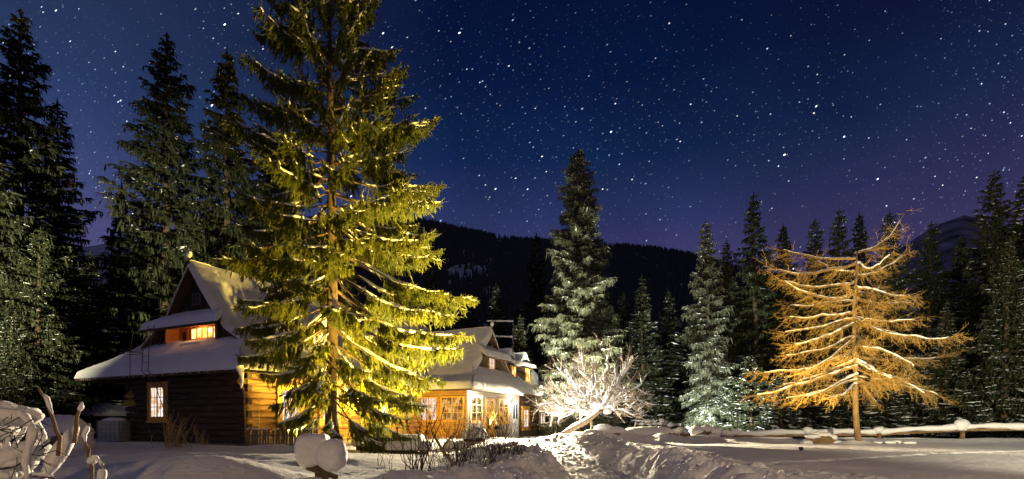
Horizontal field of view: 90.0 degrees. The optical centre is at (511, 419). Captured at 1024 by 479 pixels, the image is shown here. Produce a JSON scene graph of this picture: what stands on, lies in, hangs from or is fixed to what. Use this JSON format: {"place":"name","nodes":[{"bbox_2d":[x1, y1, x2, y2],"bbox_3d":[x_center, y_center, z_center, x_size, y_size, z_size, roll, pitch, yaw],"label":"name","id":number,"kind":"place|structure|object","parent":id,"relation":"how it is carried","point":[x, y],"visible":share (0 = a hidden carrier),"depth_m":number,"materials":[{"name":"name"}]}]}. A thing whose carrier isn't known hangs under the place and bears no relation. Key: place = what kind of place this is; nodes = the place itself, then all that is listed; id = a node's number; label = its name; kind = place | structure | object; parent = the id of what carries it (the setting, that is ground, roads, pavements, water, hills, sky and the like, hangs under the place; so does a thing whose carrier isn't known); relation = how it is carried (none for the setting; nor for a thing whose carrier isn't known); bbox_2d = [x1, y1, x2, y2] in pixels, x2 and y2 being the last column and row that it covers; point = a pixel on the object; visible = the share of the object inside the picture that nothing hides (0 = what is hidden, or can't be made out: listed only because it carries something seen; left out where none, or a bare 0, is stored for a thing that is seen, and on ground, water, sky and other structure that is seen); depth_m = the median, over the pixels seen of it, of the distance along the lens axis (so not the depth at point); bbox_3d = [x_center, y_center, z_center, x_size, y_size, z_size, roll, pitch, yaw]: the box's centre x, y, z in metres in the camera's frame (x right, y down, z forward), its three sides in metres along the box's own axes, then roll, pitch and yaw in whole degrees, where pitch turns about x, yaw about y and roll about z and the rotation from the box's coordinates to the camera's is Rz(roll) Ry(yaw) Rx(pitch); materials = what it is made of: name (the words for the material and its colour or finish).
{"place":"outdoors","nodes":[
{"label":"outdoors","id":0,"kind":"place"},
{"bbox_2d":[306,465,337,478],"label":"gate rail","id":1,"kind":"object","parent":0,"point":[316,469],"visible":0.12,"depth_m":9.31,"materials":[{"name":"brown wood"}]},
{"bbox_2d":[7,227,985,377],"bbox_3d":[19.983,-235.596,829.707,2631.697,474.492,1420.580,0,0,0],"label":"hillside","id":2,"kind":"structure","parent":0,"point":[96,250],"depth_m":840.87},
{"bbox_2d":[151,215,878,389],"bbox_3d":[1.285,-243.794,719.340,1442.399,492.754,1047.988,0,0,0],"label":"hillside forest","id":3,"kind":"object","parent":2,"relation":"on","point":[508,273],"visible":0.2,"depth_m":813.93,"materials":[{"name":"grey"}]},
{"bbox_2d":[0,0,1023,279],"label":"sky","id":4,"kind":"structure","parent":0,"point":[681,111],"materials":[{"name":"blue"}]},
{"bbox_2d":[10,427,1023,478],"bbox_3d":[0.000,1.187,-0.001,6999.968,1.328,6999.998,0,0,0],"label":"snowy ground","id":5,"kind":"structure","parent":0,"point":[921,458],"depth_m":14.29,"materials":[{"name":"white snow"}]},
{"bbox_2d":[0,304,46,441],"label":"spruce tree","id":6,"kind":"object","parent":5,"relation":"on","point":[4,382],"visible":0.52,"depth_m":28.69,"materials":[{"name":"green plant"}]},
{"bbox_2d":[0,115,86,417],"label":"spruce tree","id":7,"kind":"object","parent":5,"relation":"on","point":[6,236],"visible":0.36,"depth_m":30.69,"materials":[{"name":"green plant"}]},
{"bbox_2d":[0,401,99,478],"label":"snow loaded bush","id":8,"kind":"object","parent":5,"relation":"on","point":[21,460],"visible":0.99,"depth_m":6.23,"materials":[{"name":"white snow"}]},
{"bbox_2d":[38,388,61,455],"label":"snapped stem","id":9,"kind":"object","parent":8,"relation":"attached to","point":[47,399],"visible":1,"depth_m":6.29,"materials":[{"name":"brown wood"}]},
{"bbox_2d":[0,226,100,440],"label":"spruce tree","id":10,"kind":"object","parent":5,"relation":"on","point":[32,301],"visible":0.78,"depth_m":29.96,"materials":[{"name":"green plant"}]},
{"bbox_2d":[0,6,116,403],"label":"spruce tree","id":11,"kind":"object","parent":5,"relation":"on","point":[24,105],"visible":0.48,"depth_m":33.91,"materials":[{"name":"green plant"}]},
{"bbox_2d":[38,425,79,478],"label":"leaning log","id":12,"kind":"object","parent":5,"relation":"on","point":[53,460],"visible":0.72,"depth_m":6.42,"materials":[{"name":"brown wood"}]},
{"bbox_2d":[37,414,95,449],"bbox_3d":[-18.119,0.656,20.607,2.525,1.762,1.948,0,0,0],"label":"snowy boulder","id":13,"kind":"object","parent":5,"relation":"on","point":[65,423],"visible":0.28,"depth_m":20.08,"materials":[{"name":"white snow"}]},
{"bbox_2d":[30,98,125,402],"bbox_3d":[-33.714,-11.091,37.640,9.073,25.346,9.406,-1,1,-30],"label":"spruce tree","id":14,"kind":"object","parent":5,"relation":"on","point":[65,161],"visible":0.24,"depth_m":37.68,"materials":[{"name":"green plant"}]},
{"bbox_2d":[72,401,84,442],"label":"snapped stem","id":15,"kind":"object","parent":5,"relation":"on","point":[81,407],"visible":1,"depth_m":6.29,"materials":[{"name":"brown wood"}]},
{"bbox_2d":[41,251,128,418],"bbox_3d":[-29.276,-5.236,35.683,7.670,13.405,7.951,0,1,28],"label":"spruce tree","id":16,"kind":"object","parent":5,"relation":"on","point":[84,321],"visible":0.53,"depth_m":35.60,"materials":[{"name":"green plant"}]},
{"bbox_2d":[81,423,93,478],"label":"snapped stem","id":17,"kind":"object","parent":5,"relation":"on","point":[86,430],"visible":1,"depth_m":6.29,"materials":[{"name":"brown wood"}]},
{"bbox_2d":[86,455,106,478],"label":"snow lump","id":18,"kind":"object","parent":17,"relation":"attached to","point":[101,470],"visible":1,"depth_m":6.27,"materials":[{"name":"white snow"}]},
{"bbox_2d":[69,403,137,437],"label":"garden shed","id":19,"kind":"structure","parent":5,"relation":"on","point":[103,411],"depth_m":33.94,"materials":[{"name":"grey"}]},
{"bbox_2d":[96,417,131,441],"bbox_3d":[-21.180,0.540,27.305,1.105,1.398,1.116,0,0,-6],"label":"water tank","id":20,"kind":"object","parent":5,"relation":"on","point":[115,429],"visible":0.98,"depth_m":26.83,"materials":[{"name":"grey plastic"}]},
{"bbox_2d":[96,183,135,348],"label":"spruce tree","id":21,"kind":"object","parent":5,"relation":"on","point":[119,251],"visible":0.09,"depth_m":47.31,"materials":[{"name":"green plant"}]},
{"bbox_2d":[98,227,158,392],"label":"spruce tree","id":22,"kind":"object","parent":5,"relation":"on","point":[125,307],"visible":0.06,"depth_m":42.93,"materials":[{"name":"green plant"}]},
{"bbox_2d":[74,33,222,402],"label":"spruce tree","id":23,"kind":"object","parent":5,"relation":"on","point":[159,278],"visible":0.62,"depth_m":40.87,"materials":[{"name":"green plant"}]},
{"bbox_2d":[149,409,192,448],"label":"dry stalks","id":24,"kind":"object","parent":5,"relation":"on","point":[174,443],"visible":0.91,"depth_m":21.28,"materials":[{"name":"brown plant"}]},
{"bbox_2d":[158,48,275,404],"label":"spruce tree","id":25,"kind":"object","parent":5,"relation":"on","point":[236,169],"visible":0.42,"depth_m":43.55,"materials":[{"name":"green plant"}]},
{"bbox_2d":[238,137,290,282],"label":"spruce tree","id":26,"kind":"object","parent":5,"relation":"on","point":[265,178],"visible":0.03,"depth_m":51.05,"materials":[{"name":"green plant"}]},
{"bbox_2d":[74,250,484,445],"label":"log house","id":27,"kind":"structure","parent":5,"relation":"on","point":[196,346],"depth_m":26.08,"materials":[{"name":"wood"}]},
{"bbox_2d":[121,389,134,423],"bbox_3d":[-20.705,-0.291,27.900,1.000,2.870,0.951,0,0,0],"label":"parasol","id":28,"kind":"object","parent":27,"relation":"on","point":[129,402],"visible":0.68,"depth_m":27.60,"materials":[{"name":"brown fabric"}]},
{"bbox_2d":[120,325,175,424],"bbox_3d":[-17.694,-2.173,24.901,1.271,4.862,2.256,0,0,61],"label":"roof ladder","id":29,"kind":"object","parent":27,"relation":"attached to","point":[130,351],"visible":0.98,"depth_m":24.88,"materials":[{"name":"brown wood"}]},
{"bbox_2d":[145,382,167,422],"bbox_3d":[-18.521,-0.920,26.717,1.750,2.120,0.190,0,0,25],"label":"window","id":30,"kind":"structure","parent":27,"relation":"in","point":[154,406],"depth_m":26.70,"materials":[{"name":"white wood"}]},
{"bbox_2d":[191,292,201,305],"bbox_3d":[-16.412,-6.277,26.618,0.615,0.645,0.190,0,0,25],"label":"window","id":31,"kind":"structure","parent":27,"relation":"in","point":[196,297],"depth_m":26.61,"materials":[{"name":"brown glass"}]},
{"bbox_2d":[277,385,302,425],"bbox_3d":[-11.303,-0.740,26.113,0.190,2.120,1.640,0,0,25],"label":"window","id":32,"kind":"structure","parent":27,"relation":"in","point":[279,400],"depth_m":25.73,"materials":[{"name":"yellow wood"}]},
{"bbox_2d":[246,428,317,445],"bbox_3d":[-10.030,0.846,22.324,3.240,1.037,0.102,0,0,4],"label":"picket fence","id":33,"kind":"object","parent":5,"relation":"on","point":[256,435],"visible":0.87,"depth_m":22.33,"materials":[{"name":"brown wood"}]},
{"bbox_2d":[294,433,329,477],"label":"snow-covered round shrub","id":34,"kind":"object","parent":5,"relation":"on","point":[306,445],"visible":0.67,"depth_m":9.29,"materials":[{"name":"white snow"}]},
{"bbox_2d":[315,438,347,478],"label":"gate post","id":35,"kind":"object","parent":5,"relation":"on","point":[331,455],"visible":1,"depth_m":9.01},
{"bbox_2d":[211,0,478,453],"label":"spruce tree","id":36,"kind":"object","parent":5,"relation":"on","point":[318,257],"visible":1,"depth_m":22.23,"materials":[{"name":"green plant"}]},
{"bbox_2d":[385,441,433,454],"bbox_3d":[-4.616,1.257,23.100,2.152,0.637,0.560,0,0,0],"label":"bench","id":37,"kind":"object","parent":5,"relation":"on","point":[397,445],"visible":0.59,"depth_m":22.86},
{"bbox_2d":[383,392,445,470],"bbox_3d":[-1.965,0.284,10.261,1.312,1.615,1.153,0,0,0],"label":"bare shrub","id":38,"kind":"object","parent":5,"relation":"on","point":[421,459],"visible":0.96,"depth_m":10.22,"materials":[{"name":"brown plant"}]},
{"bbox_2d":[415,265,439,396],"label":"spruce tree","id":39,"kind":"object","parent":5,"relation":"on","point":[430,284],"visible":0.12,"depth_m":57.46,"materials":[{"name":"green plant"}]},
{"bbox_2d":[420,417,461,463],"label":"bare shrub","id":40,"kind":"object","parent":5,"relation":"on","point":[440,450],"visible":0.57,"depth_m":14.22,"materials":[{"name":"brown plant"}]},
{"bbox_2d":[414,412,476,469],"bbox_3d":[-1.319,0.448,10.643,1.234,1.413,1.113,0,0,15],"label":"bare shrub","id":41,"kind":"object","parent":5,"relation":"on","point":[456,449],"visible":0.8,"depth_m":10.69,"materials":[{"name":"brown plant"}]},
{"bbox_2d":[431,416,460,465],"bbox_3d":[-1.325,0.562,10.443,0.707,1.346,0.187,0,0,17],"label":"broken sapling","id":42,"kind":"object","parent":5,"relation":"on","point":[451,461],"visible":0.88,"depth_m":10.39,"materials":[{"name":"brown wood"}]},
{"bbox_2d":[437,304,459,330],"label":"spruce tree","id":43,"kind":"object","parent":5,"relation":"on","point":[453,327],"visible":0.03,"depth_m":53.88,"materials":[{"name":"green plant"}]},
{"bbox_2d":[443,410,483,462],"bbox_3d":[-1.138,0.380,12.245,1.022,1.325,1.066,0,0,0],"label":"bare shrub","id":44,"kind":"object","parent":5,"relation":"on","point":[459,436],"visible":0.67,"depth_m":12.20,"materials":[{"name":"brown plant"}]},
{"bbox_2d":[458,288,476,328],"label":"spruce tree","id":45,"kind":"object","parent":5,"relation":"on","point":[465,321],"visible":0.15,"depth_m":65.65,"materials":[{"name":"green plant"}]},
{"bbox_2d":[406,321,533,438],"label":"porch wing","id":46,"kind":"structure","parent":5,"relation":"on","point":[481,366],"depth_m":36.96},
{"bbox_2d":[421,396,437,421],"bbox_3d":[-5.903,-0.760,36.246,1.480,1.790,0.190,0,0,25],"label":"window","id":47,"kind":"structure","parent":46,"relation":"in","point":[430,401],"depth_m":36.17,"materials":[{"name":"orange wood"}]},
{"bbox_2d":[439,396,463,421],"bbox_3d":[-4.150,-0.760,35.420,1.930,1.790,0.190,0,0,25],"label":"window","id":48,"kind":"structure","parent":46,"relation":"in","point":[454,403],"depth_m":35.40,"materials":[{"name":"orange wood"}]},
{"bbox_2d":[470,395,483,422],"bbox_3d":[-2.486,-0.782,35.955,0.190,1.966,1.772,0,0,25],"label":"window","id":49,"kind":"structure","parent":46,"relation":"in","point":[475,403],"depth_m":35.92,"materials":[{"name":"yellow wood"}]},
{"bbox_2d":[485,398,494,436],"bbox_3d":[-1.616,-0.135,37.899,0.061,2.870,1.560,0,0,25],"label":"door","id":50,"kind":"structure","parent":46,"relation":"in","point":[490,403],"depth_m":37.82,"materials":[{"name":"orange wood"}]},
{"bbox_2d":[498,398,508,423],"bbox_3d":[-0.637,-0.682,39.870,0.190,2.016,1.672,0,0,25],"label":"window","id":51,"kind":"structure","parent":46,"relation":"in","point":[502,402],"depth_m":39.84,"materials":[{"name":"orange wood"}]},
{"bbox_2d":[512,402,517,436],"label":"door","id":52,"kind":"structure","parent":46,"relation":"in","point":[515,410],"depth_m":41.86,"materials":[{"name":"white paint"}]},
{"bbox_2d":[436,408,511,449],"bbox_3d":[-1.130,0.209,16.088,2.041,1.464,1.728,0,0,29],"label":"bare shrub","id":53,"kind":"object","parent":5,"relation":"on","point":[476,428],"visible":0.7,"depth_m":15.99,"materials":[{"name":"brown plant"}]},
{"bbox_2d":[462,426,487,440],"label":"snowy bush","id":54,"kind":"object","parent":5,"relation":"on","point":[464,433],"visible":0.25,"depth_m":30.07,"materials":[{"name":"grey plant"}]},
{"bbox_2d":[449,412,522,466],"bbox_3d":[-0.515,0.442,11.217,1.647,1.321,1.314,0,0,0],"label":"bare shrub","id":55,"kind":"object","parent":5,"relation":"on","point":[490,457],"visible":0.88,"depth_m":11.13,"materials":[{"name":"brown plant"}]},
{"bbox_2d":[428,348,554,436],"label":"house","id":56,"kind":"structure","parent":5,"relation":"on","point":[520,366],"depth_m":45.32,"materials":[{"name":"orange wood"}]},
{"bbox_2d":[521,406,529,430],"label":"window","id":57,"kind":"structure","parent":56,"relation":"in","point":[525,410],"depth_m":43.60,"materials":[{"name":"orange wood"}]},
{"bbox_2d":[485,285,513,352],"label":"spruce tree","id":58,"kind":"object","parent":5,"relation":"on","point":[498,329],"visible":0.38,"depth_m":59.56,"materials":[{"name":"green plant"}]},
{"bbox_2d":[476,407,525,454],"bbox_3d":[-0.132,0.359,13.138,1.300,1.401,1.276,0,0,-44],"label":"bare shrub","id":59,"kind":"object","parent":5,"relation":"on","point":[500,436],"visible":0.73,"depth_m":13.19,"materials":[{"name":"brown plant"}]},
{"bbox_2d":[465,407,539,445],"bbox_3d":[-0.553,0.230,17.836,2.359,1.579,2.269,0,0,34],"label":"bare shrub","id":60,"kind":"object","parent":5,"relation":"on","point":[497,427],"visible":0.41,"depth_m":17.94,"materials":[{"name":"brown plant"}]},
{"bbox_2d":[482,412,542,455],"bbox_3d":[-0.042,0.402,14.919,1.906,1.407,1.697,0,0,19],"label":"bare shrub","id":61,"kind":"object","parent":5,"relation":"on","point":[521,446],"visible":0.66,"depth_m":14.96,"materials":[{"name":"brown plant"}]},
{"bbox_2d":[509,316,536,397],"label":"spruce tree","id":62,"kind":"object","parent":5,"relation":"on","point":[521,345],"visible":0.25,"depth_m":51.95,"materials":[{"name":"green plant"}]},
{"bbox_2d":[515,420,556,448],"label":"bare shrub","id":63,"kind":"object","parent":5,"relation":"on","point":[545,441],"visible":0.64,"depth_m":16.38,"materials":[{"name":"brown plant"}]},
{"bbox_2d":[513,232,559,376],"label":"spruce tree","id":64,"kind":"object","parent":5,"relation":"on","point":[537,293],"visible":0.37,"depth_m":63.91,"materials":[{"name":"green plant"}]},
{"bbox_2d":[527,149,637,435],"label":"spruce tree","id":65,"kind":"object","parent":5,"relation":"on","point":[578,272],"visible":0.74,"depth_m":45.01,"materials":[{"name":"green plant"}]},
{"bbox_2d":[536,353,636,430],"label":"spruce tree","id":66,"kind":"object","parent":5,"relation":"on","point":[542,373],"visible":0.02,"depth_m":54.79,"materials":[{"name":"green plant"}]},
{"bbox_2d":[548,187,632,423],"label":"spruce tree","id":67,"kind":"object","parent":5,"relation":"on","point":[606,295],"visible":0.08,"depth_m":49.69,"materials":[{"name":"green plant"}]},
{"bbox_2d":[526,331,656,433],"bbox_3d":[5.395,-2.293,32.906,9.153,6.902,6.473,0,0,0],"label":"crab tree","id":68,"kind":"object","parent":5,"relation":"on","point":[593,408],"visible":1,"depth_m":32.52,"materials":[{"name":"grey plant"}]},
{"bbox_2d":[436,434,783,478],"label":"snow crumbs","id":69,"kind":"object","parent":5,"relation":"on","point":[645,473],"visible":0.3,"depth_m":13.51,"materials":[{"name":"white snow"}]},
{"bbox_2d":[593,424,627,434],"bbox_3d":[5.918,0.592,31.045,2.015,0.744,1.118,0,0,35],"label":"snowy boulder","id":70,"kind":"object","parent":5,"relation":"on","point":[610,429],"visible":0.71,"depth_m":30.62,"materials":[{"name":"white snow"}]},
{"bbox_2d":[607,293,634,416],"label":"spruce tree","id":71,"kind":"object","parent":5,"relation":"on","point":[624,316],"visible":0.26,"depth_m":59.67,"materials":[{"name":"green plant"}]},
{"bbox_2d":[619,276,672,427],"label":"spruce tree","id":72,"kind":"object","parent":5,"relation":"on","point":[646,344],"visible":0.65,"depth_m":55.72,"materials":[{"name":"green plant"}]},
{"bbox_2d":[623,426,674,435],"bbox_3d":[8.190,0.892,31.495,3.506,1.002,1.733,0,0,0],"label":"snowy boulder","id":73,"kind":"object","parent":5,"relation":"on","point":[649,430],"visible":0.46,"depth_m":30.94,"materials":[{"name":"white snow"}]},
{"bbox_2d":[626,418,688,428],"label":"snowy hedge","id":74,"kind":"object","parent":5,"relation":"on","point":[663,423],"visible":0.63,"depth_m":38.76,"materials":[{"name":"white snow"}]},
{"bbox_2d":[622,345,693,425],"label":"spruce tree","id":75,"kind":"object","parent":5,"relation":"on","point":[659,375],"visible":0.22,"depth_m":55.28,"materials":[{"name":"green plant"}]},
{"bbox_2d":[652,291,690,412],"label":"spruce tree","id":76,"kind":"object","parent":5,"relation":"on","point":[671,328],"visible":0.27,"depth_m":61.51,"materials":[{"name":"green plant"}]},
{"bbox_2d":[619,323,730,429],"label":"spruce tree","id":77,"kind":"object","parent":5,"relation":"on","point":[682,375],"visible":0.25,"depth_m":54.32,"materials":[{"name":"green plant"}]},
{"bbox_2d":[689,425,722,436],"bbox_3d":[11.593,0.825,30.939,2.306,1.082,1.246,0,0,0],"label":"snowy boulder","id":78,"kind":"object","parent":5,"relation":"on","point":[709,430],"visible":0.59,"depth_m":30.72,"materials":[{"name":"white snow"}]},
{"bbox_2d":[678,218,744,427],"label":"spruce tree","id":79,"kind":"object","parent":5,"relation":"on","point":[706,406],"visible":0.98,"depth_m":44.62,"materials":[{"name":"green plant"}]},
{"bbox_2d":[693,239,760,429],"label":"spruce tree","id":80,"kind":"object","parent":5,"relation":"on","point":[733,317],"visible":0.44,"depth_m":48.68,"materials":[{"name":"green plant"}]},
{"bbox_2d":[716,354,792,431],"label":"spruce tree","id":81,"kind":"object","parent":5,"relation":"on","point":[753,407],"visible":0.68,"depth_m":41.72,"materials":[{"name":"green plant"}]},
{"bbox_2d":[720,192,804,429],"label":"spruce tree","id":82,"kind":"object","parent":5,"relation":"on","point":[763,350],"visible":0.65,"depth_m":49.26,"materials":[{"name":"green plant"}]},
{"bbox_2d":[751,371,807,438],"bbox_3d":[20.980,-0.689,40.025,5.446,6.361,5.338,0,0,-37],"label":"spruce tree","id":83,"kind":"object","parent":5,"relation":"on","point":[787,412],"visible":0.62,"depth_m":39.66,"materials":[{"name":"green plant"}]},
{"bbox_2d":[759,224,838,425],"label":"spruce tree","id":84,"kind":"object","parent":5,"relation":"on","point":[784,266],"visible":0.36,"depth_m":51.87,"materials":[{"name":"green plant"}]},
{"bbox_2d":[779,360,847,437],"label":"spruce tree","id":85,"kind":"object","parent":5,"relation":"on","point":[806,412],"visible":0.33,"depth_m":42.24,"materials":[{"name":"green plant"}]},
{"bbox_2d":[799,431,841,443],"bbox_3d":[16.552,1.009,27.483,2.270,0.827,0.793,0,0,0],"label":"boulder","id":86,"kind":"object","parent":5,"relation":"on","point":[817,437],"visible":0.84,"depth_m":27.23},
{"bbox_2d":[788,219,866,422],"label":"spruce tree","id":87,"kind":"object","parent":5,"relation":"on","point":[815,245],"visible":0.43,"depth_m":53.82,"materials":[{"name":"green plant"}]},
{"bbox_2d":[799,207,883,426],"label":"spruce tree","id":88,"kind":"object","parent":5,"relation":"on","point":[835,251],"visible":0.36,"depth_m":52.48,"materials":[{"name":"green plant"}]},
{"bbox_2d":[805,367,885,437],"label":"spruce tree","id":89,"kind":"object","parent":5,"relation":"on","point":[843,409],"visible":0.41,"depth_m":41.41,"materials":[{"name":"green plant"}]},
{"bbox_2d":[672,419,1023,439],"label":"rail fence","id":90,"kind":"object","parent":5,"relation":"on","point":[962,426],"visible":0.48,"depth_m":30.58,"materials":[{"name":"brown wood"}]},
{"bbox_2d":[734,208,977,440],"bbox_3d":[18.259,-5.073,26.615,13.455,12.451,5.792,0,0,-11],"label":"larch tree","id":91,"kind":"object","parent":5,"relation":"on","point":[894,380],"visible":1,"depth_m":26.58,"materials":[{"name":"orange plant"}]},
{"bbox_2d":[836,213,893,419],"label":"spruce tree","id":92,"kind":"object","parent":5,"relation":"on","point":[859,245],"visible":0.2,"depth_m":54.84,"materials":[{"name":"green plant"}]},
{"bbox_2d":[848,373,927,437],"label":"spruce tree","id":93,"kind":"object","parent":5,"relation":"on","point":[890,411],"visible":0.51,"depth_m":40.33,"materials":[{"name":"green plant"}]},
{"bbox_2d":[873,440,916,443],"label":"snow clods","id":94,"kind":"object","parent":5,"relation":"on","point":[898,441],"visible":0.93,"depth_m":26.48,"materials":[{"name":"white snow"}]},
{"bbox_2d":[859,210,932,423],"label":"spruce tree","id":95,"kind":"object","parent":5,"relation":"on","point":[898,285],"visible":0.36,"depth_m":53.60,"materials":[{"name":"green plant"}]},
{"bbox_2d":[871,354,945,437],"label":"spruce tree","id":96,"kind":"object","parent":5,"relation":"on","point":[914,411],"visible":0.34,"depth_m":41.57,"materials":[{"name":"green plant"}]},
{"bbox_2d":[884,220,959,422],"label":"spruce tree","id":97,"kind":"object","parent":5,"relation":"on","point":[927,287],"visible":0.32,"depth_m":51.78,"materials":[{"name":"green plant"}]},
{"bbox_2d":[897,300,979,438],"bbox_3d":[33.867,-3.512,39.932,5.968,11.823,5.621,1,1,19],"label":"spruce tree","id":98,"kind":"object","parent":5,"relation":"on","point":[940,382],"visible":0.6,"depth_m":39.70,"materials":[{"name":"green plant"}]},
{"bbox_2d":[923,234,983,390],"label":"spruce tree","id":99,"kind":"object","parent":5,"relation":"on","point":[952,294],"visible":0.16,"depth_m":49.86,"materials":[{"name":"green plant"}]},
{"bbox_2d":[930,371,996,438],"bbox_3d":[33.668,-0.631,38.049,6.216,6.089,6.341,0,0,-8],"label":"spruce tree","id":100,"kind":"object","parent":5,"relation":"on","point":[951,435],"visible":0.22,"depth_m":37.99,"materials":[{"name":"green plant"}]},
{"bbox_2d":[922,169,1023,420],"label":"spruce tree","id":101,"kind":"object","parent":5,"relation":"on","point":[983,250],"visible":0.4,"depth_m":43.83,"materials":[{"name":"green plant"}]},
{"bbox_2d":[933,237,1023,438],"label":"spruce tree","id":102,"kind":"object","parent":5,"relation":"on","point":[1000,360],"visible":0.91,"depth_m":34.71,"materials":[{"name":"green plant"}]},
{"bbox_2d":[933,176,1023,418],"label":"spruce tree","id":103,"kind":"object","parent":5,"relation":"on","point":[1016,229],"visible":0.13,"depth_m":42.06,"materials":[{"name":"green plant"}]},
{"bbox_2d":[978,260,1023,419],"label":"spruce tree","id":104,"kind":"object","parent":5,"relation":"on","point":[1022,262],"visible":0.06,"depth_m":36.53,"materials":[{"name":"green plant"}]},
{"bbox_2d":[849,215,1022,299],"bbox_3d":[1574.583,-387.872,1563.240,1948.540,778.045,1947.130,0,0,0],"label":"mountain","id":105,"kind":"structure","parent":0,"point":[952,230],"depth_m":1765.46,"materials":[{"name":"rock"}]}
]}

